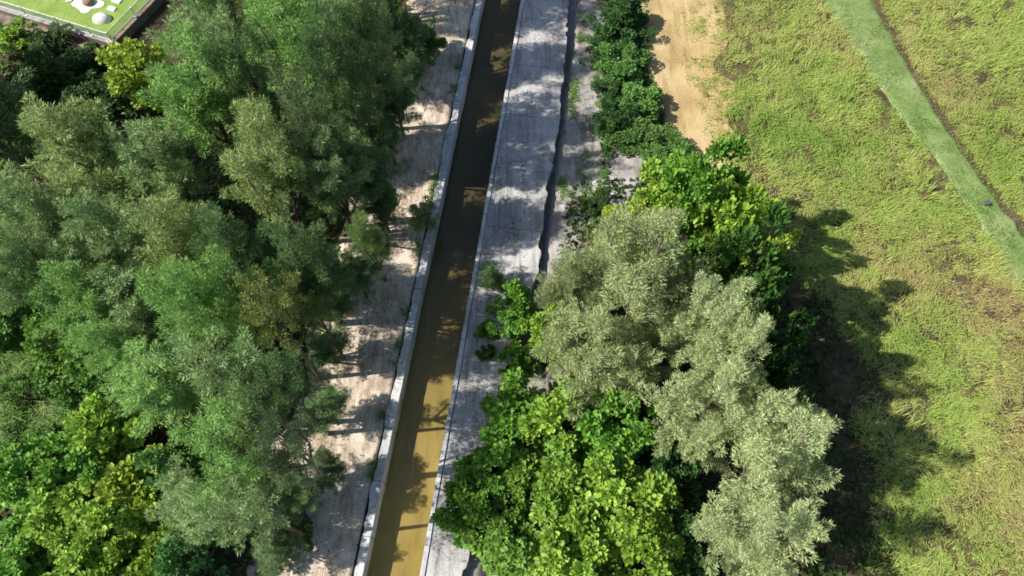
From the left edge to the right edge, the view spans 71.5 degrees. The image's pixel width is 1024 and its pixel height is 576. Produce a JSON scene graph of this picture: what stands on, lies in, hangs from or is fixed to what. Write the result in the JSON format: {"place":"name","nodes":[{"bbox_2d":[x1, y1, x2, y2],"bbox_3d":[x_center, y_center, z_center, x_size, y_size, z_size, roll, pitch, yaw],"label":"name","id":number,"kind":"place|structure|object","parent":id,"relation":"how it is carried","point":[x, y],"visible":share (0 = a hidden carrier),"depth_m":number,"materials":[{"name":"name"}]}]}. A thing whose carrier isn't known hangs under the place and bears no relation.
{"place":"outdoors","nodes":[
{"label":"outdoors","id":0,"kind":"place"},
{"bbox_2d":[0,316,110,476],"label":"tree","id":1,"kind":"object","parent":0,"point":[15,359],"depth_m":30.30,"materials":[{"name":"green plant"}]},
{"bbox_2d":[247,0,474,575],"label":"bank","id":2,"kind":"structure","parent":0,"point":[340,538],"depth_m":32.07,"materials":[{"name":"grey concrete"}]},
{"bbox_2d":[0,0,829,575],"bbox_3d":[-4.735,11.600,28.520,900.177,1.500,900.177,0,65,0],"label":"ground","id":3,"kind":"structure","parent":0,"point":[156,18],"depth_m":32.46,"materials":[{"name":"soil"}]},
{"bbox_2d":[0,270,56,352],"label":"broadleaf shrub","id":4,"kind":"object","parent":3,"relation":"on","point":[19,317],"visible":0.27,"depth_m":30.68,"materials":[{"name":"green plant"}]},
{"bbox_2d":[0,364,57,423],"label":"bush","id":5,"kind":"object","parent":3,"relation":"on","point":[13,383],"visible":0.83,"depth_m":29.58,"materials":[{"name":"green plant"}]},
{"bbox_2d":[0,514,64,575],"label":"broadleaf shrub","id":6,"kind":"object","parent":3,"relation":"on","point":[15,560],"visible":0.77,"depth_m":26.31,"materials":[{"name":"green plant"}]},
{"bbox_2d":[0,65,73,189],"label":"conifer tree","id":7,"kind":"object","parent":3,"relation":"on","point":[7,124],"visible":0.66,"depth_m":31.32,"materials":[{"name":"green plant"}]},
{"bbox_2d":[0,221,83,320],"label":"conifer tree","id":8,"kind":"object","parent":3,"relation":"on","point":[16,267],"visible":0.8,"depth_m":27.34,"materials":[{"name":"green plant"}]},
{"bbox_2d":[0,431,87,519],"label":"broadleaf shrub","id":9,"kind":"object","parent":3,"relation":"on","point":[14,494],"visible":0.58,"depth_m":27.61,"materials":[{"name":"green plant"}]},
{"bbox_2d":[21,47,88,100],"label":"broadleaf shrub","id":10,"kind":"object","parent":3,"relation":"on","point":[54,72],"visible":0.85,"depth_m":36.15,"materials":[{"name":"green plant"}]},
{"bbox_2d":[0,158,112,278],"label":"conifer tree","id":11,"kind":"object","parent":3,"relation":"on","point":[28,216],"visible":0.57,"depth_m":28.06,"materials":[{"name":"green plant"}]},
{"bbox_2d":[20,311,93,385],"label":"broadleaf shrub","id":12,"kind":"object","parent":3,"relation":"on","point":[46,358],"visible":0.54,"depth_m":29.60,"materials":[{"name":"green plant"}]},
{"bbox_2d":[17,481,109,556],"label":"broadleaf shrub","id":13,"kind":"object","parent":3,"relation":"on","point":[64,505],"visible":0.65,"depth_m":26.31,"materials":[{"name":"green plant"}]},
{"bbox_2d":[15,90,147,229],"bbox_3d":[-18.197,-4.462,30.570,5.799,8.872,5.435,0,65,0],"label":"conifer tree","id":14,"kind":"object","parent":3,"relation":"on","point":[59,132],"visible":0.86,"depth_m":29.06,"materials":[{"name":"green plant"}]},
{"bbox_2d":[23,258,141,346],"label":"conifer tree","id":15,"kind":"object","parent":3,"relation":"on","point":[64,319],"visible":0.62,"depth_m":27.21,"materials":[{"name":"green plant"}]},
{"bbox_2d":[0,0,165,53],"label":"terrace","id":16,"kind":"structure","parent":3,"relation":"on","point":[63,10],"depth_m":39.61,"materials":[{"name":"plant"}]},
{"bbox_2d":[26,431,140,503],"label":"broadleaf shrub","id":17,"kind":"object","parent":3,"relation":"on","point":[79,470],"visible":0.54,"depth_m":26.81,"materials":[{"name":"green plant"}]},
{"bbox_2d":[39,523,137,575],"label":"broadleaf shrub","id":18,"kind":"object","parent":3,"relation":"on","point":[69,563],"visible":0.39,"depth_m":25.93,"materials":[{"name":"green plant"}]},
{"bbox_2d":[48,349,135,415],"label":"broadleaf shrub","id":19,"kind":"object","parent":3,"relation":"on","point":[79,378],"visible":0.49,"depth_m":28.64,"materials":[{"name":"green plant"}]},
{"bbox_2d":[30,185,161,299],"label":"conifer tree","id":20,"kind":"object","parent":3,"relation":"on","point":[118,240],"visible":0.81,"depth_m":27.52,"materials":[{"name":"green plant"}]},
{"bbox_2d":[61,69,139,128],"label":"bush","id":21,"kind":"object","parent":3,"relation":"on","point":[99,84],"visible":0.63,"depth_m":36.10,"materials":[{"name":"green plant"}]},
{"bbox_2d":[66,316,150,387],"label":"conifer tree","id":22,"kind":"object","parent":3,"relation":"on","point":[105,359],"visible":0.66,"depth_m":27.03,"materials":[{"name":"green plant"}]},
{"bbox_2d":[60,392,157,473],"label":"broadleaf shrub","id":23,"kind":"object","parent":3,"relation":"on","point":[84,428],"visible":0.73,"depth_m":27.63,"materials":[{"name":"green plant"}]},
{"bbox_2d":[70,484,164,575],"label":"broadleaf shrub","id":24,"kind":"object","parent":3,"relation":"on","point":[119,519],"visible":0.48,"depth_m":25.90,"materials":[{"name":"green plant"}]},
{"bbox_2d":[79,443,178,543],"bbox_3d":[-14.410,7.854,27.761,3.882,3.332,3.600,19,66,9],"label":"broadleaf shrub","id":25,"kind":"object","parent":3,"relation":"on","point":[127,479],"visible":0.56,"depth_m":26.69,"materials":[{"name":"green plant"}]},
{"bbox_2d":[94,36,173,112],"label":"broadleaf shrub","id":26,"kind":"object","parent":3,"relation":"on","point":[131,76],"visible":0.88,"depth_m":35.29,"materials":[{"name":"green plant"}]},
{"bbox_2d":[78,255,200,357],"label":"conifer tree","id":27,"kind":"object","parent":3,"relation":"on","point":[127,306],"visible":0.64,"depth_m":27.47,"materials":[{"name":"green plant"}]},
{"bbox_2d":[102,518,193,575],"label":"broadleaf shrub","id":28,"kind":"object","parent":3,"relation":"on","point":[140,562],"visible":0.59,"depth_m":25.95,"materials":[{"name":"green plant"}]},
{"bbox_2d":[103,117,207,225],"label":"conifer tree","id":29,"kind":"object","parent":3,"relation":"on","point":[161,165],"visible":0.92,"depth_m":29.51,"materials":[{"name":"green plant"}]},
{"bbox_2d":[94,333,236,448],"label":"conifer tree","id":30,"kind":"object","parent":3,"relation":"on","point":[140,390],"visible":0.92,"depth_m":27.08,"materials":[{"name":"green plant"}]},
{"bbox_2d":[116,179,228,296],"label":"conifer tree","id":31,"kind":"object","parent":3,"relation":"on","point":[178,223],"visible":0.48,"depth_m":26.96,"materials":[{"name":"green plant"}]},
{"bbox_2d":[133,446,212,507],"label":"broadleaf shrub","id":32,"kind":"object","parent":3,"relation":"on","point":[154,459],"visible":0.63,"depth_m":26.69,"materials":[{"name":"green plant"}]},
{"bbox_2d":[134,20,245,162],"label":"conifer tree","id":33,"kind":"object","parent":3,"relation":"on","point":[195,104],"visible":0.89,"depth_m":29.15,"materials":[{"name":"green plant"}]},
{"bbox_2d":[151,523,229,575],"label":"broadleaf shrub","id":34,"kind":"object","parent":3,"relation":"on","point":[166,562],"visible":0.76,"depth_m":25.58,"materials":[{"name":"green plant"}]},
{"bbox_2d":[143,0,250,93],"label":"conifer tree","id":35,"kind":"object","parent":3,"relation":"on","point":[194,6],"visible":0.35,"depth_m":31.67,"materials":[{"name":"green plant"}]},
{"bbox_2d":[144,452,258,552],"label":"conifer tree","id":36,"kind":"object","parent":3,"relation":"on","point":[184,510],"visible":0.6,"depth_m":25.29,"materials":[{"name":"green plant"}]},
{"bbox_2d":[133,243,276,360],"bbox_3d":[-10.793,1.209,26.637,4.184,11.330,3.581,12,66,6],"label":"conifer tree","id":37,"kind":"object","parent":3,"relation":"on","point":[208,306],"visible":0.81,"depth_m":24.20,"materials":[{"name":"green plant"}]},
{"bbox_2d":[0,0,418,575],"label":"undergrowth","id":38,"kind":"object","parent":3,"relation":"on","point":[222,559],"visible":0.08,"depth_m":34.70,"materials":[{"name":"green plant"}]},
{"bbox_2d":[142,323,289,439],"bbox_3d":[-9.576,3.730,26.078,3.675,10.151,3.475,35,70,15],"label":"conifer tree","id":39,"kind":"object","parent":3,"relation":"on","point":[230,383],"visible":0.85,"depth_m":22.97,"materials":[{"name":"green plant"}]},
{"bbox_2d":[166,391,298,507],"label":"conifer tree","id":40,"kind":"object","parent":3,"relation":"on","point":[210,435],"visible":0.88,"depth_m":22.08,"materials":[{"name":"green plant"}]},
{"bbox_2d":[186,200,282,293],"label":"conifer tree","id":41,"kind":"object","parent":3,"relation":"on","point":[233,241],"visible":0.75,"depth_m":26.59,"materials":[{"name":"green plant"}]},
{"bbox_2d":[192,473,306,556],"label":"conifer tree","id":42,"kind":"object","parent":3,"relation":"on","point":[245,519],"visible":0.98,"depth_m":21.77,"materials":[{"name":"green plant"}]},
{"bbox_2d":[194,0,313,142],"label":"conifer tree","id":43,"kind":"object","parent":3,"relation":"on","point":[249,73],"visible":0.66,"depth_m":29.11,"materials":[{"name":"green plant"}]},
{"bbox_2d":[217,91,314,245],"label":"conifer tree","id":44,"kind":"object","parent":3,"relation":"on","point":[248,164],"visible":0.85,"depth_m":27.27,"materials":[{"name":"green plant"}]},
{"bbox_2d":[232,262,323,379],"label":"conifer tree","id":45,"kind":"object","parent":3,"relation":"on","point":[285,304],"visible":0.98,"depth_m":24.21,"materials":[{"name":"green plant"}]},
{"bbox_2d":[251,527,309,575],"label":"conifer tree","id":46,"kind":"object","parent":3,"relation":"on","point":[277,549],"visible":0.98,"depth_m":26.18,"materials":[{"name":"green plant"}]},
{"bbox_2d":[233,340,332,435],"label":"conifer tree","id":47,"kind":"object","parent":3,"relation":"on","point":[282,364],"visible":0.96,"depth_m":23.18,"materials":[{"name":"green plant"}]},
{"bbox_2d":[256,469,324,525],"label":"conifer tree","id":48,"kind":"object","parent":3,"relation":"on","point":[294,501],"visible":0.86,"depth_m":26.70,"materials":[{"name":"green plant"}]},
{"bbox_2d":[240,0,341,122],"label":"conifer tree","id":49,"kind":"object","parent":3,"relation":"on","point":[289,56],"visible":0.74,"depth_m":28.11,"materials":[{"name":"green plant"}]},
{"bbox_2d":[248,404,336,493],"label":"conifer tree","id":50,"kind":"object","parent":3,"relation":"on","point":[296,448],"visible":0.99,"depth_m":22.27,"materials":[{"name":"green plant"}]},
{"bbox_2d":[257,203,365,325],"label":"conifer tree","id":51,"kind":"object","parent":3,"relation":"on","point":[319,261],"visible":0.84,"depth_m":25.97,"materials":[{"name":"green plant"}]},
{"bbox_2d":[262,48,363,219],"bbox_3d":[-7.849,-5.032,29.131,3.380,12.146,2.853,24,67,11],"label":"conifer tree","id":52,"kind":"object","parent":3,"relation":"on","point":[306,123],"visible":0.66,"depth_m":26.66,"materials":[{"name":"green plant"}]},
{"bbox_2d":[297,384,354,437],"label":"conifer tree","id":53,"kind":"object","parent":3,"relation":"on","point":[325,406],"visible":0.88,"depth_m":28.58,"materials":[{"name":"green plant"}]},
{"bbox_2d":[305,324,354,378],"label":"conifer tree","id":54,"kind":"object","parent":3,"relation":"on","point":[321,346],"visible":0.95,"depth_m":29.84,"materials":[{"name":"green plant"}]},
{"bbox_2d":[284,121,382,231],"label":"conifer tree","id":55,"kind":"object","parent":3,"relation":"on","point":[333,164],"visible":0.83,"depth_m":28.70,"materials":[{"name":"green plant"}]},
{"bbox_2d":[294,0,409,151],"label":"conifer tree","id":56,"kind":"object","parent":3,"relation":"on","point":[341,94],"visible":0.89,"depth_m":28.05,"materials":[{"name":"green plant"}]},
{"bbox_2d":[331,247,382,306],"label":"conifer tree","id":57,"kind":"object","parent":3,"relation":"on","point":[363,274],"visible":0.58,"depth_m":30.41,"materials":[{"name":"green plant"}]},
{"bbox_2d":[308,0,413,94],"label":"conifer tree","id":58,"kind":"object","parent":3,"relation":"on","point":[368,22],"visible":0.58,"depth_m":29.86,"materials":[{"name":"green plant"}]},
{"bbox_2d":[345,208,398,281],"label":"conifer tree","id":59,"kind":"object","parent":3,"relation":"on","point":[365,241],"visible":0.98,"depth_m":29.22,"materials":[{"name":"green plant"}]},
{"bbox_2d":[338,139,408,213],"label":"conifer tree","id":60,"kind":"object","parent":3,"relation":"on","point":[381,181],"visible":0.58,"depth_m":30.23,"materials":[{"name":"green plant"}]},
{"bbox_2d":[372,66,425,136],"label":"conifer tree","id":61,"kind":"object","parent":3,"relation":"on","point":[403,98],"visible":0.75,"depth_m":33.58,"materials":[{"name":"green plant"}]},
{"bbox_2d":[376,4,441,65],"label":"conifer tree","id":62,"kind":"object","parent":3,"relation":"on","point":[416,34],"visible":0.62,"depth_m":34.97,"materials":[{"name":"green plant"}]},
{"bbox_2d":[354,0,484,575],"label":"canal wall","id":63,"kind":"structure","parent":3,"relation":"on","point":[378,485],"depth_m":32.49,"materials":[{"name":"concrete"}]},
{"bbox_2d":[224,0,616,575],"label":"weeds","id":64,"kind":"object","parent":3,"relation":"on","point":[574,94],"visible":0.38,"depth_m":35.76,"materials":[{"name":"green plant"}]},
{"bbox_2d":[430,468,508,549],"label":"broadleaf shrub","id":65,"kind":"object","parent":3,"relation":"on","point":[466,515],"visible":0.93,"depth_m":27.41,"materials":[{"name":"green plant"}]},
{"bbox_2d":[420,0,524,575],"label":"canal wall","id":66,"kind":"structure","parent":3,"relation":"on","point":[452,403],"depth_m":32.44,"materials":[{"name":"concrete"}]},
{"bbox_2d":[452,433,528,509],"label":"broadleaf shrub","id":67,"kind":"object","parent":3,"relation":"on","point":[492,485],"visible":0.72,"depth_m":27.80,"materials":[{"name":"green plant"}]},
{"bbox_2d":[461,490,540,575],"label":"broadleaf shrub","id":68,"kind":"object","parent":3,"relation":"on","point":[501,549],"visible":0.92,"depth_m":26.77,"materials":[{"name":"green plant"}]},
{"bbox_2d":[484,277,539,339],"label":"broadleaf shrub","id":69,"kind":"object","parent":3,"relation":"on","point":[518,298],"visible":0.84,"depth_m":30.79,"materials":[{"name":"green plant"}]},
{"bbox_2d":[478,367,566,447],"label":"broadleaf shrub","id":70,"kind":"object","parent":3,"relation":"on","point":[509,410],"visible":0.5,"depth_m":28.87,"materials":[{"name":"green plant"}]},
{"bbox_2d":[502,437,604,547],"bbox_3d":[1.630,7.837,27.720,4.123,4.254,4.597,3,65,1],"label":"broadleaf shrub","id":71,"kind":"object","parent":3,"relation":"on","point":[555,482],"visible":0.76,"depth_m":27.12,"materials":[{"name":"green plant"}]},
{"bbox_2d":[511,375,596,458],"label":"broadleaf shrub","id":72,"kind":"object","parent":3,"relation":"on","point":[548,414],"visible":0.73,"depth_m":27.63,"materials":[{"name":"green plant"}]},
{"bbox_2d":[533,241,614,317],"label":"conifer tree","id":73,"kind":"object","parent":3,"relation":"on","point":[568,284],"visible":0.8,"depth_m":29.46,"materials":[{"name":"green plant"}]},
{"bbox_2d":[526,498,622,575],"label":"broadleaf shrub","id":74,"kind":"object","parent":3,"relation":"on","point":[549,556],"visible":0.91,"depth_m":25.85,"materials":[{"name":"green plant"}]},
{"bbox_2d":[527,296,674,420],"bbox_3d":[3.448,2.830,27.642,5.918,8.055,4.763,-4,65,-2],"label":"broadleaf tree","id":75,"kind":"object","parent":3,"relation":"on","point":[629,364],"visible":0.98,"depth_m":26.55,"materials":[{"name":"green plant"}]},
{"bbox_2d":[546,383,666,493],"bbox_3d":[3.854,5.708,28.412,3.744,4.106,4.408,38,71,16],"label":"broadleaf shrub","id":76,"kind":"object","parent":3,"relation":"on","point":[604,432],"visible":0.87,"depth_m":27.21,"materials":[{"name":"green plant"}]},
{"bbox_2d":[585,0,648,42],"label":"broadleaf shrub","id":77,"kind":"object","parent":3,"relation":"on","point":[631,13],"visible":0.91,"depth_m":38.48,"materials":[{"name":"green plant"}]},
{"bbox_2d":[587,39,650,89],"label":"bush","id":78,"kind":"object","parent":3,"relation":"on","point":[608,53],"visible":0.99,"depth_m":37.70,"materials":[{"name":"green plant"}]},
{"bbox_2d":[569,442,682,563],"bbox_3d":[4.127,8.001,27.101,3.889,4.522,5.046,-41,71,-17],"label":"broadleaf shrub","id":79,"kind":"object","parent":3,"relation":"on","point":[638,489],"visible":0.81,"depth_m":26.20,"materials":[{"name":"green plant"}]},
{"bbox_2d":[560,199,715,367],"bbox_3d":[4.837,-0.103,27.709,6.401,10.553,6.039,0,65,0],"label":"conifer tree","id":80,"kind":"object","parent":3,"relation":"on","point":[631,281],"visible":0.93,"depth_m":25.90,"materials":[{"name":"green plant"}]},
{"bbox_2d":[617,82,663,122],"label":"broadleaf shrub","id":81,"kind":"object","parent":3,"relation":"on","point":[649,107],"visible":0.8,"depth_m":36.22,"materials":[{"name":"green plant"}]},
{"bbox_2d":[594,509,693,575],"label":"broadleaf shrub","id":82,"kind":"object","parent":3,"relation":"on","point":[652,543],"visible":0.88,"depth_m":25.74,"materials":[{"name":"green plant"}]},
{"bbox_2d":[621,116,682,159],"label":"bush","id":83,"kind":"object","parent":3,"relation":"on","point":[648,131],"visible":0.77,"depth_m":35.63,"materials":[{"name":"green plant"}]},
{"bbox_2d":[627,154,697,239],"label":"broadleaf shrub","id":84,"kind":"object","parent":3,"relation":"on","point":[656,196],"visible":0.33,"depth_m":31.60,"materials":[{"name":"green plant"}]},
{"bbox_2d":[634,433,707,509],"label":"broadleaf shrub","id":85,"kind":"object","parent":3,"relation":"on","point":[672,466],"visible":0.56,"depth_m":27.60,"materials":[{"name":"green plant"}]},
{"bbox_2d":[645,498,721,575],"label":"broadleaf shrub","id":86,"kind":"object","parent":3,"relation":"on","point":[696,551],"visible":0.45,"depth_m":26.36,"materials":[{"name":"green plant"}]},
{"bbox_2d":[647,169,723,271],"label":"broadleaf shrub","id":87,"kind":"object","parent":3,"relation":"on","point":[711,197],"visible":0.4,"depth_m":29.22,"materials":[{"name":"green plant"}]},
{"bbox_2d":[635,330,773,471],"bbox_3d":[6.820,4.487,25.745,4.316,10.184,3.851,-9,65,-4],"label":"conifer tree","id":88,"kind":"object","parent":3,"relation":"on","point":[705,431],"visible":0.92,"depth_m":24.64,"materials":[{"name":"green plant"}]},
{"bbox_2d":[658,135,751,241],"bbox_3d":[8.562,-4.483,31.228,4.235,7.814,3.713,-4,65,-2],"label":"broadleaf shrub","id":89,"kind":"object","parent":3,"relation":"on","point":[721,149],"visible":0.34,"depth_m":29.36,"materials":[{"name":"green plant"}]},
{"bbox_2d":[658,270,775,382],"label":"conifer tree","id":90,"kind":"object","parent":3,"relation":"on","point":[706,313],"visible":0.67,"depth_m":24.10,"materials":[{"name":"green plant"}]},
{"bbox_2d":[526,176,910,575],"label":"undergrowth","id":91,"kind":"object","parent":3,"relation":"on","point":[825,567],"visible":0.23,"depth_m":29.70,"materials":[{"name":"green plant"}]},
{"bbox_2d":[672,309,775,419],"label":"conifer tree","id":92,"kind":"object","parent":3,"relation":"on","point":[753,379],"visible":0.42,"depth_m":23.74,"materials":[{"name":"green plant"}]},
{"bbox_2d":[683,176,781,279],"bbox_3d":[9.348,-2.176,30.567,3.896,7.072,3.309,-18,66,-8],"label":"broadleaf shrub","id":93,"kind":"object","parent":3,"relation":"on","point":[740,204],"visible":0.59,"depth_m":28.68,"materials":[{"name":"green plant"}]},
{"bbox_2d":[684,200,797,327],"bbox_3d":[9.114,-0.203,28.462,3.489,9.294,4.528,-13,66,-6],"label":"broadleaf shrub","id":94,"kind":"object","parent":3,"relation":"on","point":[775,276],"visible":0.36,"depth_m":26.14,"materials":[{"name":"green plant"}]},
{"bbox_2d":[687,278,818,371],"bbox_3d":[9.168,2.311,27.967,3.305,8.122,3.564,-9,65,-4],"label":"broadleaf shrub","id":95,"kind":"object","parent":3,"relation":"on","point":[798,332],"visible":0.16,"depth_m":25.38,"materials":[{"name":"green plant"}]},
{"bbox_2d":[688,484,834,575],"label":"conifer tree","id":96,"kind":"object","parent":3,"relation":"on","point":[758,531],"visible":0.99,"depth_m":22.83,"materials":[{"name":"green plant"}]},
{"bbox_2d":[727,337,814,438],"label":"broadleaf shrub","id":97,"kind":"object","parent":3,"relation":"on","point":[777,378],"visible":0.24,"depth_m":24.95,"materials":[{"name":"green plant"}]},
{"bbox_2d":[710,386,844,542],"bbox_3d":[8.916,5.946,25.093,5.139,10.131,4.849,30,69,13],"label":"conifer tree","id":98,"kind":"object","parent":3,"relation":"on","point":[798,452],"visible":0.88,"depth_m":23.38,"materials":[{"name":"green plant"}]},
{"bbox_2d":[367,0,520,575],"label":"water","id":99,"kind":"structure","parent":0,"point":[400,537],"depth_m":33.42,"materials":[{"name":"brown liquid"}]},
{"bbox_2d":[425,0,568,575],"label":"walkway","id":100,"kind":"structure","parent":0,"point":[534,172],"depth_m":34.93,"materials":[{"name":"grey concrete"}]},
{"bbox_2d":[463,0,644,575],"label":"path","id":101,"kind":"structure","parent":0,"point":[567,160],"depth_m":36.27,"materials":[{"name":"concrete"}]},
{"bbox_2d":[640,0,744,178],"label":"dirt margin","id":102,"kind":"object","parent":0,"point":[666,46],"visible":0.65,"depth_m":38.59,"materials":[{"name":"beige soil"}]},
{"bbox_2d":[674,0,1023,575],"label":"field","id":103,"kind":"structure","parent":0,"point":[846,352],"depth_m":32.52,"materials":[{"name":"plant"}]},
{"bbox_2d":[823,0,1023,292],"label":"grass path","id":104,"kind":"structure","parent":103,"relation":"on","point":[950,161],"depth_m":37.22,"materials":[{"name":"green plant"}]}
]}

